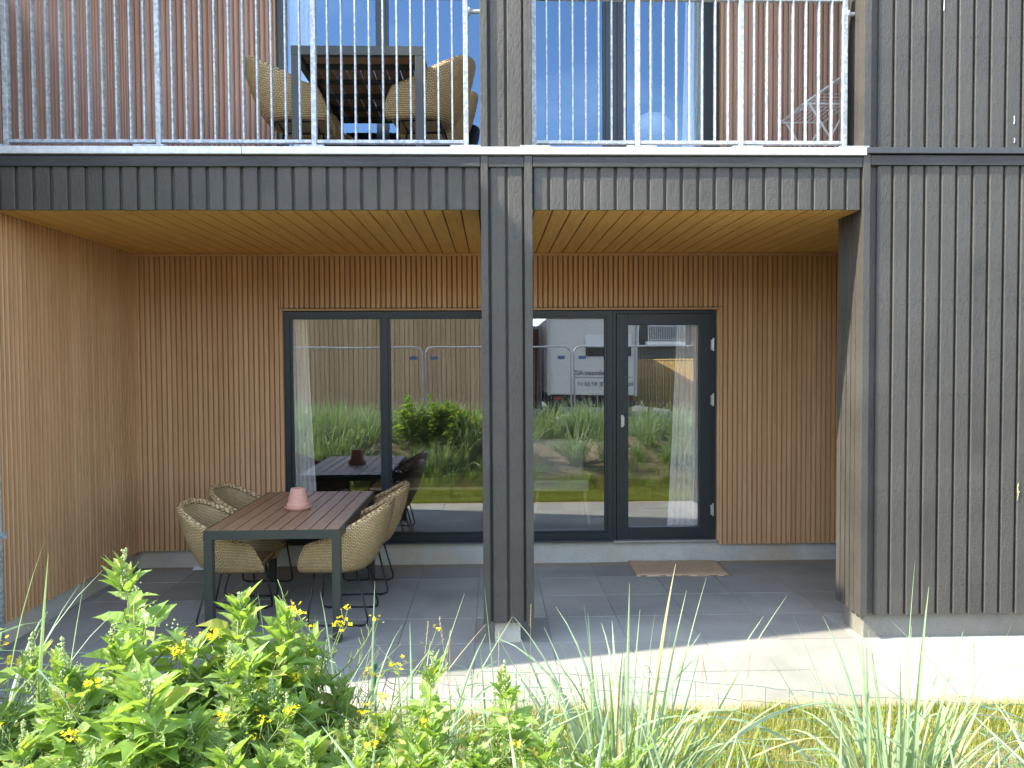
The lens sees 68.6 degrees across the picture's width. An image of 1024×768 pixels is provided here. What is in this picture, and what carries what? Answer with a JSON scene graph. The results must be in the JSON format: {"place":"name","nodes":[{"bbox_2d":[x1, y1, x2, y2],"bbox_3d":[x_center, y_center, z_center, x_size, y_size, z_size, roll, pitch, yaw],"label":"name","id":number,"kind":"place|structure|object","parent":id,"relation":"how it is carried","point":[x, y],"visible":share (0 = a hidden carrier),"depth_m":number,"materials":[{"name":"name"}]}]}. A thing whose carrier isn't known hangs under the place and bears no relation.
{"place":"outdoors","nodes":[
{"label":"outdoors","id":0,"kind":"place"},
{"bbox_2d":[392,463,407,483],"bbox_3d":[-1.153,0.908,7.601,0.200,0.200,0.200,0,2,-2],"label":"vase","id":1,"kind":"object","parent":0,"point":[399,472],"visible":0.81,"depth_m":7.54,"materials":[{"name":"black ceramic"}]},
{"bbox_2d":[0,559,1023,715],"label":"patio paving","id":2,"kind":"structure","parent":0,"point":[727,621],"depth_m":5.05,"materials":[{"name":"grey concrete"}]},
{"bbox_2d":[176,498,280,628],"bbox_3d":[-2.042,1.256,5.383,0.639,0.855,0.628,0,2,-4],"label":"wicker armchair","id":3,"kind":"object","parent":2,"relation":"on","point":[197,517],"visible":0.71,"depth_m":5.16,"materials":[{"name":"wicker"}]},
{"bbox_2d":[208,483,292,596],"bbox_3d":[-2.101,1.236,6.071,0.639,0.855,0.628,0,2,0],"label":"wicker armchair","id":4,"kind":"object","parent":2,"relation":"on","point":[234,497],"visible":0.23,"depth_m":6.22,"materials":[{"name":"wicker"}]},
{"bbox_2d":[203,491,374,644],"bbox_3d":[-1.578,1.300,5.600,0.880,0.750,1.450,0,2,-2],"label":"slatted table","id":5,"kind":"object","parent":2,"relation":"on","point":[326,515],"visible":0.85,"depth_m":5.03,"materials":[{"name":"brown wood"}]},
{"bbox_2d":[284,504,311,510],"bbox_3d":[-1.582,0.912,5.548,0.198,0.030,0.198,0,2,-2],"label":"saucer","id":6,"kind":"object","parent":5,"relation":"on","point":[298,508],"visible":0.67,"depth_m":5.47,"materials":[{"name":"ceramic"}]},
{"bbox_2d":[286,487,309,507],"bbox_3d":[-1.582,0.839,5.546,0.166,0.142,0.166,0,2,-2],"label":"flower pot","id":7,"kind":"object","parent":6,"relation":"on","point":[297,497],"visible":0.98,"depth_m":5.49,"materials":[{"name":"ceramic"}]},
{"bbox_2d":[297,496,395,626],"bbox_3d":[-1.158,1.251,5.393,0.639,0.855,0.628,0,2,0],"label":"wicker armchair","id":8,"kind":"object","parent":2,"relation":"on","point":[363,536],"visible":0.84,"depth_m":5.15,"materials":[{"name":"wicker"}]},
{"bbox_2d":[342,481,409,595],"bbox_3d":[-1.147,1.230,6.096,0.639,0.855,0.628,0,2,-3],"label":"wicker armchair","id":9,"kind":"object","parent":2,"relation":"on","point":[399,492],"visible":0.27,"depth_m":5.96,"materials":[{"name":"wicker"}]},
{"bbox_2d":[628,560,730,576],"bbox_3d":[1.460,1.614,6.604,0.800,0.023,0.470,0,2,0],"label":"doormat","id":10,"kind":"object","parent":2,"relation":"on","point":[682,568],"visible":0.99,"depth_m":6.54,"materials":[{"name":"brown fabric"}]},
{"bbox_2d":[0,691,1023,767],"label":"dune ground","id":11,"kind":"structure","parent":0,"point":[814,758],"depth_m":3.64,"materials":[{"name":"green plant"}]},
{"bbox_2d":[0,628,40,761],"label":"goosefoot","id":12,"kind":"object","parent":11,"relation":"on","point":[4,674],"visible":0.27,"depth_m":1.87,"materials":[{"name":"green plant"}]},
{"bbox_2d":[0,654,50,762],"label":"yellow wildflower","id":13,"kind":"object","parent":11,"relation":"on","point":[17,664],"visible":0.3,"depth_m":1.76,"materials":[{"name":"green plant"}]},
{"bbox_2d":[0,719,75,767],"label":"goosefoot","id":14,"kind":"object","parent":11,"relation":"on","point":[24,754],"visible":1,"depth_m":1.52,"materials":[{"name":"green plant"}]},
{"bbox_2d":[0,631,81,761],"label":"goosefoot","id":15,"kind":"object","parent":11,"relation":"on","point":[29,660],"visible":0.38,"depth_m":1.77,"materials":[{"name":"green plant"}]},
{"bbox_2d":[0,647,113,764],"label":"yellow wildflower","id":16,"kind":"object","parent":11,"relation":"on","point":[86,693],"visible":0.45,"depth_m":1.64,"materials":[{"name":"green plant"}]},
{"bbox_2d":[0,663,115,767],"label":"goosefoot","id":17,"kind":"object","parent":11,"relation":"on","point":[93,697],"visible":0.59,"depth_m":1.67,"materials":[{"name":"green plant"}]},
{"bbox_2d":[16,636,112,750],"bbox_3d":[-1.008,0.901,1.702,0.289,0.682,0.305,-1,2,-26],"label":"goosefoot","id":18,"kind":"object","parent":11,"relation":"on","point":[60,658],"visible":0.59,"depth_m":1.67,"materials":[{"name":"green plant"}]},
{"bbox_2d":[82,745,107,767],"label":"goosefoot","id":19,"kind":"object","parent":11,"relation":"on","point":[90,760],"visible":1,"depth_m":1.42,"materials":[{"name":"green plant"}]},
{"bbox_2d":[45,701,148,767],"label":"goosefoot","id":20,"kind":"object","parent":11,"relation":"on","point":[110,729],"visible":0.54,"depth_m":1.60,"materials":[{"name":"green plant"}]},
{"bbox_2d":[60,708,135,767],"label":"yellow wildflower","id":21,"kind":"object","parent":11,"relation":"on","point":[71,737],"visible":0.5,"depth_m":1.50,"materials":[{"name":"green plant"}]},
{"bbox_2d":[0,538,201,765],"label":"dune grass tuft","id":22,"kind":"object","parent":11,"relation":"on","point":[14,693],"visible":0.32,"depth_m":1.74,"materials":[{"name":"green plant"}]},
{"bbox_2d":[84,622,134,702],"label":"goosefoot","id":23,"kind":"object","parent":11,"relation":"on","point":[108,677],"visible":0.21,"depth_m":1.82,"materials":[{"name":"green plant"}]},
{"bbox_2d":[50,655,186,767],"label":"goosefoot","id":24,"kind":"object","parent":11,"relation":"on","point":[135,666],"visible":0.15,"depth_m":1.63,"materials":[{"name":"green plant"}]},
{"bbox_2d":[108,732,156,767],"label":"goosefoot","id":25,"kind":"object","parent":11,"relation":"on","point":[132,761],"visible":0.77,"depth_m":1.51,"materials":[{"name":"green plant"}]},
{"bbox_2d":[80,547,198,678],"bbox_3d":[-0.915,0.849,1.913,0.356,0.861,0.348,0,2,12],"label":"goosefoot","id":26,"kind":"object","parent":11,"relation":"on","point":[121,574],"visible":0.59,"depth_m":1.93,"materials":[{"name":"green plant"}]},
{"bbox_2d":[95,621,185,713],"bbox_3d":[-0.848,0.911,1.810,0.340,0.660,0.338,1,2,38],"label":"goosefoot","id":27,"kind":"object","parent":11,"relation":"on","point":[125,653],"visible":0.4,"depth_m":1.78,"materials":[{"name":"green plant"}]},
{"bbox_2d":[83,662,241,767],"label":"goosefoot","id":28,"kind":"object","parent":11,"relation":"on","point":[152,693],"visible":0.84,"depth_m":1.53,"materials":[{"name":"green plant"}]},
{"bbox_2d":[143,704,228,767],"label":"goosefoot","id":29,"kind":"object","parent":11,"relation":"on","point":[192,742],"visible":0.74,"depth_m":1.57,"materials":[{"name":"green plant"}]},
{"bbox_2d":[145,698,227,767],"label":"goosefoot","id":30,"kind":"object","parent":11,"relation":"on","point":[205,742],"visible":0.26,"depth_m":1.60,"materials":[{"name":"green plant"}]},
{"bbox_2d":[166,626,240,721],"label":"goosefoot","id":31,"kind":"object","parent":11,"relation":"on","point":[194,650],"visible":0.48,"depth_m":1.87,"materials":[{"name":"green plant"}]},
{"bbox_2d":[153,711,259,767],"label":"yellow wildflower","id":32,"kind":"object","parent":11,"relation":"on","point":[216,742],"visible":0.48,"depth_m":1.55,"materials":[{"name":"green plant"}]},
{"bbox_2d":[173,627,256,693],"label":"yellow wildflower","id":33,"kind":"object","parent":11,"relation":"on","point":[207,636],"visible":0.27,"depth_m":1.85,"materials":[{"name":"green plant"}]},
{"bbox_2d":[168,645,265,716],"bbox_3d":[-0.746,0.934,1.869,0.278,0.622,0.198,-1,2,-12],"label":"yellow wildflower","id":34,"kind":"object","parent":11,"relation":"on","point":[180,654],"visible":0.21,"depth_m":1.84,"materials":[{"name":"green plant"}]},
{"bbox_2d":[199,735,256,767],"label":"goosefoot","id":35,"kind":"object","parent":11,"relation":"on","point":[231,756],"visible":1,"depth_m":1.47,"materials":[{"name":"green plant"}]},
{"bbox_2d":[203,640,284,760],"bbox_3d":[-0.649,0.917,1.767,0.280,0.626,0.265,1,2,35],"label":"goosefoot","id":36,"kind":"object","parent":11,"relation":"on","point":[231,673],"visible":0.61,"depth_m":1.76,"materials":[{"name":"green plant"}]},
{"bbox_2d":[182,580,306,747],"bbox_3d":[-0.700,0.893,1.915,0.374,0.731,0.376,1,2,31],"label":"goosefoot","id":37,"kind":"object","parent":11,"relation":"on","point":[242,619],"visible":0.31,"depth_m":1.98,"materials":[{"name":"green plant"}]},
{"bbox_2d":[209,693,299,765],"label":"yellow wildflower","id":38,"kind":"object","parent":11,"relation":"on","point":[243,727],"visible":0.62,"depth_m":1.68,"materials":[{"name":"green plant"}]},
{"bbox_2d":[229,671,281,758],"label":"goosefoot","id":39,"kind":"object","parent":11,"relation":"on","point":[239,691],"visible":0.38,"depth_m":1.80,"materials":[{"name":"green plant"}]},
{"bbox_2d":[245,743,291,767],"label":"goosefoot","id":40,"kind":"object","parent":11,"relation":"on","point":[266,758],"visible":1,"depth_m":1.49,"materials":[{"name":"green plant"}]},
{"bbox_2d":[206,639,332,759],"bbox_3d":[-0.613,0.954,1.916,0.338,0.656,0.336,-1,2,-18],"label":"goosefoot","id":41,"kind":"object","parent":11,"relation":"on","point":[255,660],"visible":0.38,"depth_m":1.84,"materials":[{"name":"green plant"}]},
{"bbox_2d":[214,596,328,743],"bbox_3d":[-0.668,0.930,1.987,0.351,0.762,0.353,-1,2,-29],"label":"goosefoot","id":42,"kind":"object","parent":11,"relation":"on","point":[282,629],"visible":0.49,"depth_m":1.97,"materials":[{"name":"green plant"}]},
{"bbox_2d":[253,692,300,752],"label":"goosefoot","id":43,"kind":"object","parent":11,"relation":"on","point":[280,716],"visible":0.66,"depth_m":1.74,"materials":[{"name":"green plant"}]},
{"bbox_2d":[252,673,323,755],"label":"goosefoot","id":44,"kind":"object","parent":11,"relation":"on","point":[272,692],"visible":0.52,"depth_m":1.79,"materials":[{"name":"green plant"}]},
{"bbox_2d":[281,729,339,767],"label":"goosefoot","id":45,"kind":"object","parent":11,"relation":"on","point":[316,744],"visible":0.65,"depth_m":1.60,"materials":[{"name":"green plant"}]},
{"bbox_2d":[283,620,339,732],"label":"goosefoot","id":46,"kind":"object","parent":11,"relation":"on","point":[314,652],"visible":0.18,"depth_m":2.10,"materials":[{"name":"green plant"}]},
{"bbox_2d":[274,686,350,763],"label":"goosefoot","id":47,"kind":"object","parent":11,"relation":"on","point":[309,711],"visible":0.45,"depth_m":1.87,"materials":[{"name":"green plant"}]},
{"bbox_2d":[277,579,351,704],"bbox_3d":[-0.603,0.966,2.155,0.244,0.815,0.304,0,2,8],"label":"yellow wildflower","id":48,"kind":"object","parent":11,"relation":"on","point":[321,668],"visible":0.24,"depth_m":2.11,"materials":[{"name":"green plant"}]},
{"bbox_2d":[288,654,362,736],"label":"yellow wildflower","id":49,"kind":"object","parent":11,"relation":"on","point":[322,704],"visible":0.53,"depth_m":1.99,"materials":[{"name":"green plant"}]},
{"bbox_2d":[312,671,370,758],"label":"goosefoot","id":50,"kind":"object","parent":11,"relation":"on","point":[331,714],"visible":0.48,"depth_m":2.09,"materials":[{"name":"green plant"}]},
{"bbox_2d":[305,615,380,752],"bbox_3d":[-0.497,1.029,2.158,0.239,0.768,0.301,-1,2,-20],"label":"yellow wildflower","id":51,"kind":"object","parent":11,"relation":"on","point":[334,625],"visible":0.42,"depth_m":2.13,"materials":[{"name":"green plant"}]},
{"bbox_2d":[248,597,441,746],"bbox_3d":[-0.538,0.989,2.059,0.884,0.716,0.882,-1,2,-31],"label":"meadow grass tuft","id":52,"kind":"object","parent":11,"relation":"on","point":[355,683],"visible":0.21,"depth_m":2.15,"materials":[{"name":"green plant"}]},
{"bbox_2d":[319,719,371,766],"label":"goosefoot","id":53,"kind":"object","parent":11,"relation":"on","point":[346,742],"visible":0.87,"depth_m":1.66,"materials":[{"name":"green plant"}]},
{"bbox_2d":[332,739,371,767],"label":"goosefoot","id":54,"kind":"object","parent":11,"relation":"on","point":[357,760],"visible":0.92,"depth_m":1.50,"materials":[{"name":"green plant"}]},
{"bbox_2d":[334,667,387,753],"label":"yellow wildflower","id":55,"kind":"object","parent":11,"relation":"on","point":[356,713],"visible":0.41,"depth_m":2.07,"materials":[{"name":"green plant"}]},
{"bbox_2d":[349,711,400,762],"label":"goosefoot","id":56,"kind":"object","parent":11,"relation":"on","point":[384,719],"visible":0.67,"depth_m":1.93,"materials":[{"name":"green plant"}]},
{"bbox_2d":[352,718,397,767],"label":"goosefoot","id":57,"kind":"object","parent":11,"relation":"on","point":[362,732],"visible":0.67,"depth_m":1.80,"materials":[{"name":"green plant"}]},
{"bbox_2d":[368,751,406,767],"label":"goosefoot","id":58,"kind":"object","parent":11,"relation":"on","point":[389,761],"visible":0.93,"depth_m":1.62,"materials":[{"name":"green plant"}]},
{"bbox_2d":[198,587,576,765],"bbox_3d":[-0.405,0.959,2.070,1.078,0.822,1.124,1,2,39],"label":"dune grass tuft","id":59,"kind":"object","parent":11,"relation":"on","point":[372,710],"visible":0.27,"depth_m":2.26,"materials":[{"name":"green plant"}]},
{"bbox_2d":[356,624,439,746],"bbox_3d":[-0.367,1.140,2.349,0.279,0.727,0.278,0,2,24],"label":"yellow wildflower","id":60,"kind":"object","parent":11,"relation":"on","point":[391,664],"visible":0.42,"depth_m":2.32,"materials":[{"name":"green plant"}]},
{"bbox_2d":[388,727,437,767],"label":"goosefoot","id":61,"kind":"object","parent":11,"relation":"on","point":[418,742],"visible":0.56,"depth_m":1.64,"materials":[{"name":"green plant"}]},
{"bbox_2d":[406,741,435,767],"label":"goosefoot","id":62,"kind":"object","parent":11,"relation":"on","point":[418,759],"visible":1,"depth_m":1.59,"materials":[{"name":"green plant"}]},
{"bbox_2d":[381,650,462,762],"bbox_3d":[-0.240,0.983,1.917,0.250,0.636,0.244,1,2,38],"label":"goosefoot","id":63,"kind":"object","parent":11,"relation":"on","point":[430,678],"visible":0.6,"depth_m":1.88,"materials":[{"name":"green plant"}]},
{"bbox_2d":[414,707,456,765],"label":"goosefoot","id":64,"kind":"object","parent":11,"relation":"on","point":[433,729],"visible":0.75,"depth_m":1.75,"materials":[{"name":"green plant"}]},
{"bbox_2d":[295,632,641,761],"bbox_3d":[-0.101,1.036,2.139,0.969,0.609,1.156,0,2,-2],"label":"dune grass tuft","id":65,"kind":"object","parent":11,"relation":"on","point":[453,731],"visible":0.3,"depth_m":2.17,"materials":[{"name":"green plant"}]},
{"bbox_2d":[456,721,481,767],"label":"goosefoot","id":66,"kind":"object","parent":11,"relation":"on","point":[465,741],"visible":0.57,"depth_m":1.77,"materials":[{"name":"green plant"}]},
{"bbox_2d":[461,736,499,767],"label":"goosefoot","id":67,"kind":"object","parent":11,"relation":"on","point":[482,761],"visible":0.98,"depth_m":1.61,"materials":[{"name":"green plant"}]},
{"bbox_2d":[351,621,623,746],"bbox_3d":[-0.241,1.121,2.356,1.228,0.753,0.890,0,2,-2],"label":"dune grass tuft","id":68,"kind":"object","parent":11,"relation":"on","point":[463,726],"visible":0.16,"depth_m":2.34,"materials":[{"name":"green plant"}]},
{"bbox_2d":[487,736,510,767],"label":"goosefoot","id":69,"kind":"object","parent":11,"relation":"on","point":[497,742],"visible":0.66,"depth_m":1.82,"materials":[{"name":"green plant"}]},
{"bbox_2d":[477,659,551,767],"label":"goosefoot","id":70,"kind":"object","parent":11,"relation":"on","point":[520,717],"visible":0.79,"depth_m":1.81,"materials":[{"name":"green plant"}]},
{"bbox_2d":[322,702,742,767],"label":"dune grass tuft","id":71,"kind":"object","parent":11,"relation":"on","point":[597,764],"visible":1,"depth_m":1.39,"materials":[{"name":"green plant"}]},
{"bbox_2d":[350,587,716,767],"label":"dune grass tuft","id":72,"kind":"object","parent":11,"relation":"on","point":[559,724],"visible":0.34,"depth_m":2.23,"materials":[{"name":"green plant"}]},
{"bbox_2d":[523,724,572,767],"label":"goosefoot","id":73,"kind":"object","parent":11,"relation":"on","point":[551,746],"visible":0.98,"depth_m":1.70,"materials":[{"name":"green plant"}]},
{"bbox_2d":[534,684,687,767],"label":"meadow grass tuft","id":74,"kind":"object","parent":11,"relation":"on","point":[639,756],"visible":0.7,"depth_m":2.18,"materials":[{"name":"green plant"}]},
{"bbox_2d":[479,564,888,767],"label":"dune grass tuft","id":75,"kind":"object","parent":11,"relation":"on","point":[619,719],"visible":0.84,"depth_m":2.33,"materials":[{"name":"green plant"}]},
{"bbox_2d":[552,657,841,767],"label":"dune grass tuft","id":76,"kind":"object","parent":11,"relation":"on","point":[745,759],"visible":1,"depth_m":1.45,"materials":[{"name":"green plant"}]},
{"bbox_2d":[687,714,781,767],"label":"meadow grass tuft","id":77,"kind":"object","parent":11,"relation":"on","point":[736,744],"visible":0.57,"depth_m":3.23,"materials":[{"name":"green plant"}]},
{"bbox_2d":[687,566,1023,767],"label":"dune grass tuft","id":78,"kind":"object","parent":11,"relation":"on","point":[903,757],"visible":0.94,"depth_m":2.35,"materials":[{"name":"green plant"}]},
{"bbox_2d":[783,634,1023,767],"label":"dune grass tuft","id":79,"kind":"object","parent":11,"relation":"on","point":[1019,734],"visible":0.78,"depth_m":2.40,"materials":[{"name":"green plant"}]},
{"bbox_2d":[807,700,1023,767],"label":"dune grass tuft","id":80,"kind":"object","parent":11,"relation":"on","point":[1020,743],"visible":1,"depth_m":1.38,"materials":[{"name":"green plant"}]},
{"label":"ground","id":81,"kind":"structure","parent":0,"visible":0},
{"bbox_2d":[0,0,1023,645],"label":"apartment house","id":82,"kind":"structure","parent":81,"relation":"on","point":[496,304],"depth_m":5.79,"materials":[{"name":"grey wood"}]},
{"bbox_2d":[0,465,6,660],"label":"drainpipe","id":83,"kind":"object","parent":82,"relation":"attached to","point":[3,535],"visible":0.95,"depth_m":4.64,"materials":[{"name":"metal"}]},
{"bbox_2d":[0,0,480,146],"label":"balcony railing","id":84,"kind":"object","parent":82,"relation":"on","point":[8,140],"visible":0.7,"depth_m":4.80,"materials":[{"name":"metal"}]},
{"bbox_2d":[245,55,336,145],"bbox_3d":[-1.658,-1.953,5.587,0.639,0.855,0.628,0,2,-6],"label":"wicker armchair","id":85,"kind":"object","parent":82,"relation":"on","point":[264,93],"visible":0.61,"depth_m":5.34,"materials":[{"name":"wicker"}]},
{"bbox_2d":[286,0,309,145],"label":"curtain","id":86,"kind":"object","parent":82,"relation":"hanging from","point":[292,21],"visible":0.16,"depth_m":6.73,"materials":[{"name":"white fabric"}]},
{"bbox_2d":[288,311,316,491],"bbox_3d":[-1.886,0.306,6.793,0.282,2.330,0.077,0,2,-2],"label":"curtain","id":87,"kind":"object","parent":82,"relation":"hanging from","point":[305,475],"visible":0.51,"depth_m":6.79,"materials":[{"name":"white fabric"}]},
{"bbox_2d":[288,113,356,145],"bbox_3d":[-1.641,-1.973,6.244,0.639,0.855,0.628,0,2,1],"label":"wicker armchair","id":88,"kind":"object","parent":82,"relation":"on","point":[338,127],"visible":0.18,"depth_m":5.99,"materials":[{"name":"wicker"}]},
{"bbox_2d":[276,0,389,146],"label":"window","id":89,"kind":"structure","parent":82,"relation":"in","point":[279,3],"depth_m":6.63,"materials":[{"name":"black metal"}]},
{"bbox_2d":[291,45,427,146],"bbox_3d":[-1.055,-1.909,5.749,0.880,0.750,1.450,0,2,-2],"label":"slatted table","id":90,"kind":"object","parent":82,"relation":"on","point":[362,82],"visible":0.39,"depth_m":5.28,"materials":[{"name":"brown wood"}]},
{"bbox_2d":[283,311,482,545],"bbox_3d":[-1.067,0.393,6.768,1.928,2.092,0.136,0,2,-2],"label":"window","id":91,"kind":"structure","parent":82,"relation":"in","point":[434,537],"depth_m":6.72,"materials":[{"name":"black metal"}]},
{"bbox_2d":[370,477,482,489],"bbox_3d":[-0.653,1.231,7.675,1.500,0.456,0.600,0,2,-2],"label":"coffee table","id":92,"kind":"object","parent":82,"relation":"on","point":[446,483],"visible":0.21,"depth_m":7.57,"materials":[{"name":"brown wood"}]},
{"bbox_2d":[385,55,475,146],"bbox_3d":[-0.589,-1.959,5.586,0.639,0.855,0.628,0,2,2],"label":"wicker armchair","id":93,"kind":"object","parent":82,"relation":"on","point":[431,101],"visible":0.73,"depth_m":5.34,"materials":[{"name":"wicker"}]},
{"bbox_2d":[400,91,477,146],"bbox_3d":[-0.597,-1.979,6.263,0.639,0.855,0.628,0,2,-5],"label":"wicker armchair","id":94,"kind":"object","parent":82,"relation":"on","point":[458,131],"visible":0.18,"depth_m":6.07,"materials":[{"name":"wicker"}]},
{"bbox_2d":[533,439,589,524],"bbox_3d":[0.498,1.028,7.971,0.603,0.832,0.640,0,2,-2],"label":"lounge chair","id":95,"kind":"object","parent":82,"relation":"on","point":[558,465],"visible":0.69,"depth_m":8.16,"materials":[{"name":"beige fabric"}]},
{"bbox_2d":[533,310,612,542],"bbox_3d":[0.405,0.384,6.808,1.010,2.092,0.136,0,2,-2],"label":"window","id":96,"kind":"structure","parent":82,"relation":"in","point":[605,535],"depth_m":6.79,"materials":[{"name":"black metal"}]},
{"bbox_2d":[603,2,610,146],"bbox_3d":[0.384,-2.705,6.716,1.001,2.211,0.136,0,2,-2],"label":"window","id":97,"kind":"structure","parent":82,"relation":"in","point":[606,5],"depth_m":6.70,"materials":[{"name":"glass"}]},
{"bbox_2d":[632,5,672,140],"bbox_3d":[1.414,-3.112,7.553,0.400,1.380,0.400,0,2,-2],"label":"pendant lamp","id":98,"kind":"object","parent":82,"relation":"hanging from","point":[656,126],"visible":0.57,"depth_m":7.43,"materials":[{"name":"glass"}]},
{"bbox_2d":[611,2,718,146],"bbox_3d":[1.372,-2.715,6.748,0.969,2.205,0.086,0,2,-2],"label":"balcony door","id":99,"kind":"structure","parent":82,"relation":"in","point":[617,7],"depth_m":6.71,"materials":[{"name":"grey metal"}]},
{"bbox_2d":[613,314,717,542],"bbox_3d":[1.391,0.398,6.836,0.950,2.066,0.136,0,2,-2],"label":"door","id":100,"kind":"structure","parent":82,"relation":"in","point":[704,322],"depth_m":6.80,"materials":[{"name":"black metal"}]},
{"bbox_2d":[667,325,697,524],"bbox_3d":[1.623,0.283,6.890,0.422,2.330,0.078,0,2,-2],"label":"curtain","id":101,"kind":"object","parent":82,"relation":"hanging from","point":[683,499],"visible":0.51,"depth_m":6.89,"materials":[{"name":"white fabric"}]},
{"bbox_2d":[682,2,701,146],"bbox_3d":[1.675,-2.762,6.840,0.282,2.240,0.077,0,2,-2],"label":"curtain","id":102,"kind":"object","parent":82,"relation":"hanging from","point":[694,71],"visible":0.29,"depth_m":6.84,"materials":[{"name":"white fabric"}]},
{"bbox_2d":[520,0,869,147],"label":"balcony railing","id":103,"kind":"object","parent":82,"relation":"on","point":[846,13],"visible":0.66,"depth_m":4.89,"materials":[{"name":"metal"}]},
{"bbox_2d":[781,77,839,147],"bbox_3d":[2.327,-1.950,5.646,0.462,0.809,0.446,0,2,-2],"label":"drying rack","id":104,"kind":"object","parent":82,"relation":"on","point":[813,98],"visible":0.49,"depth_m":5.57,"materials":[{"name":"white metal"}]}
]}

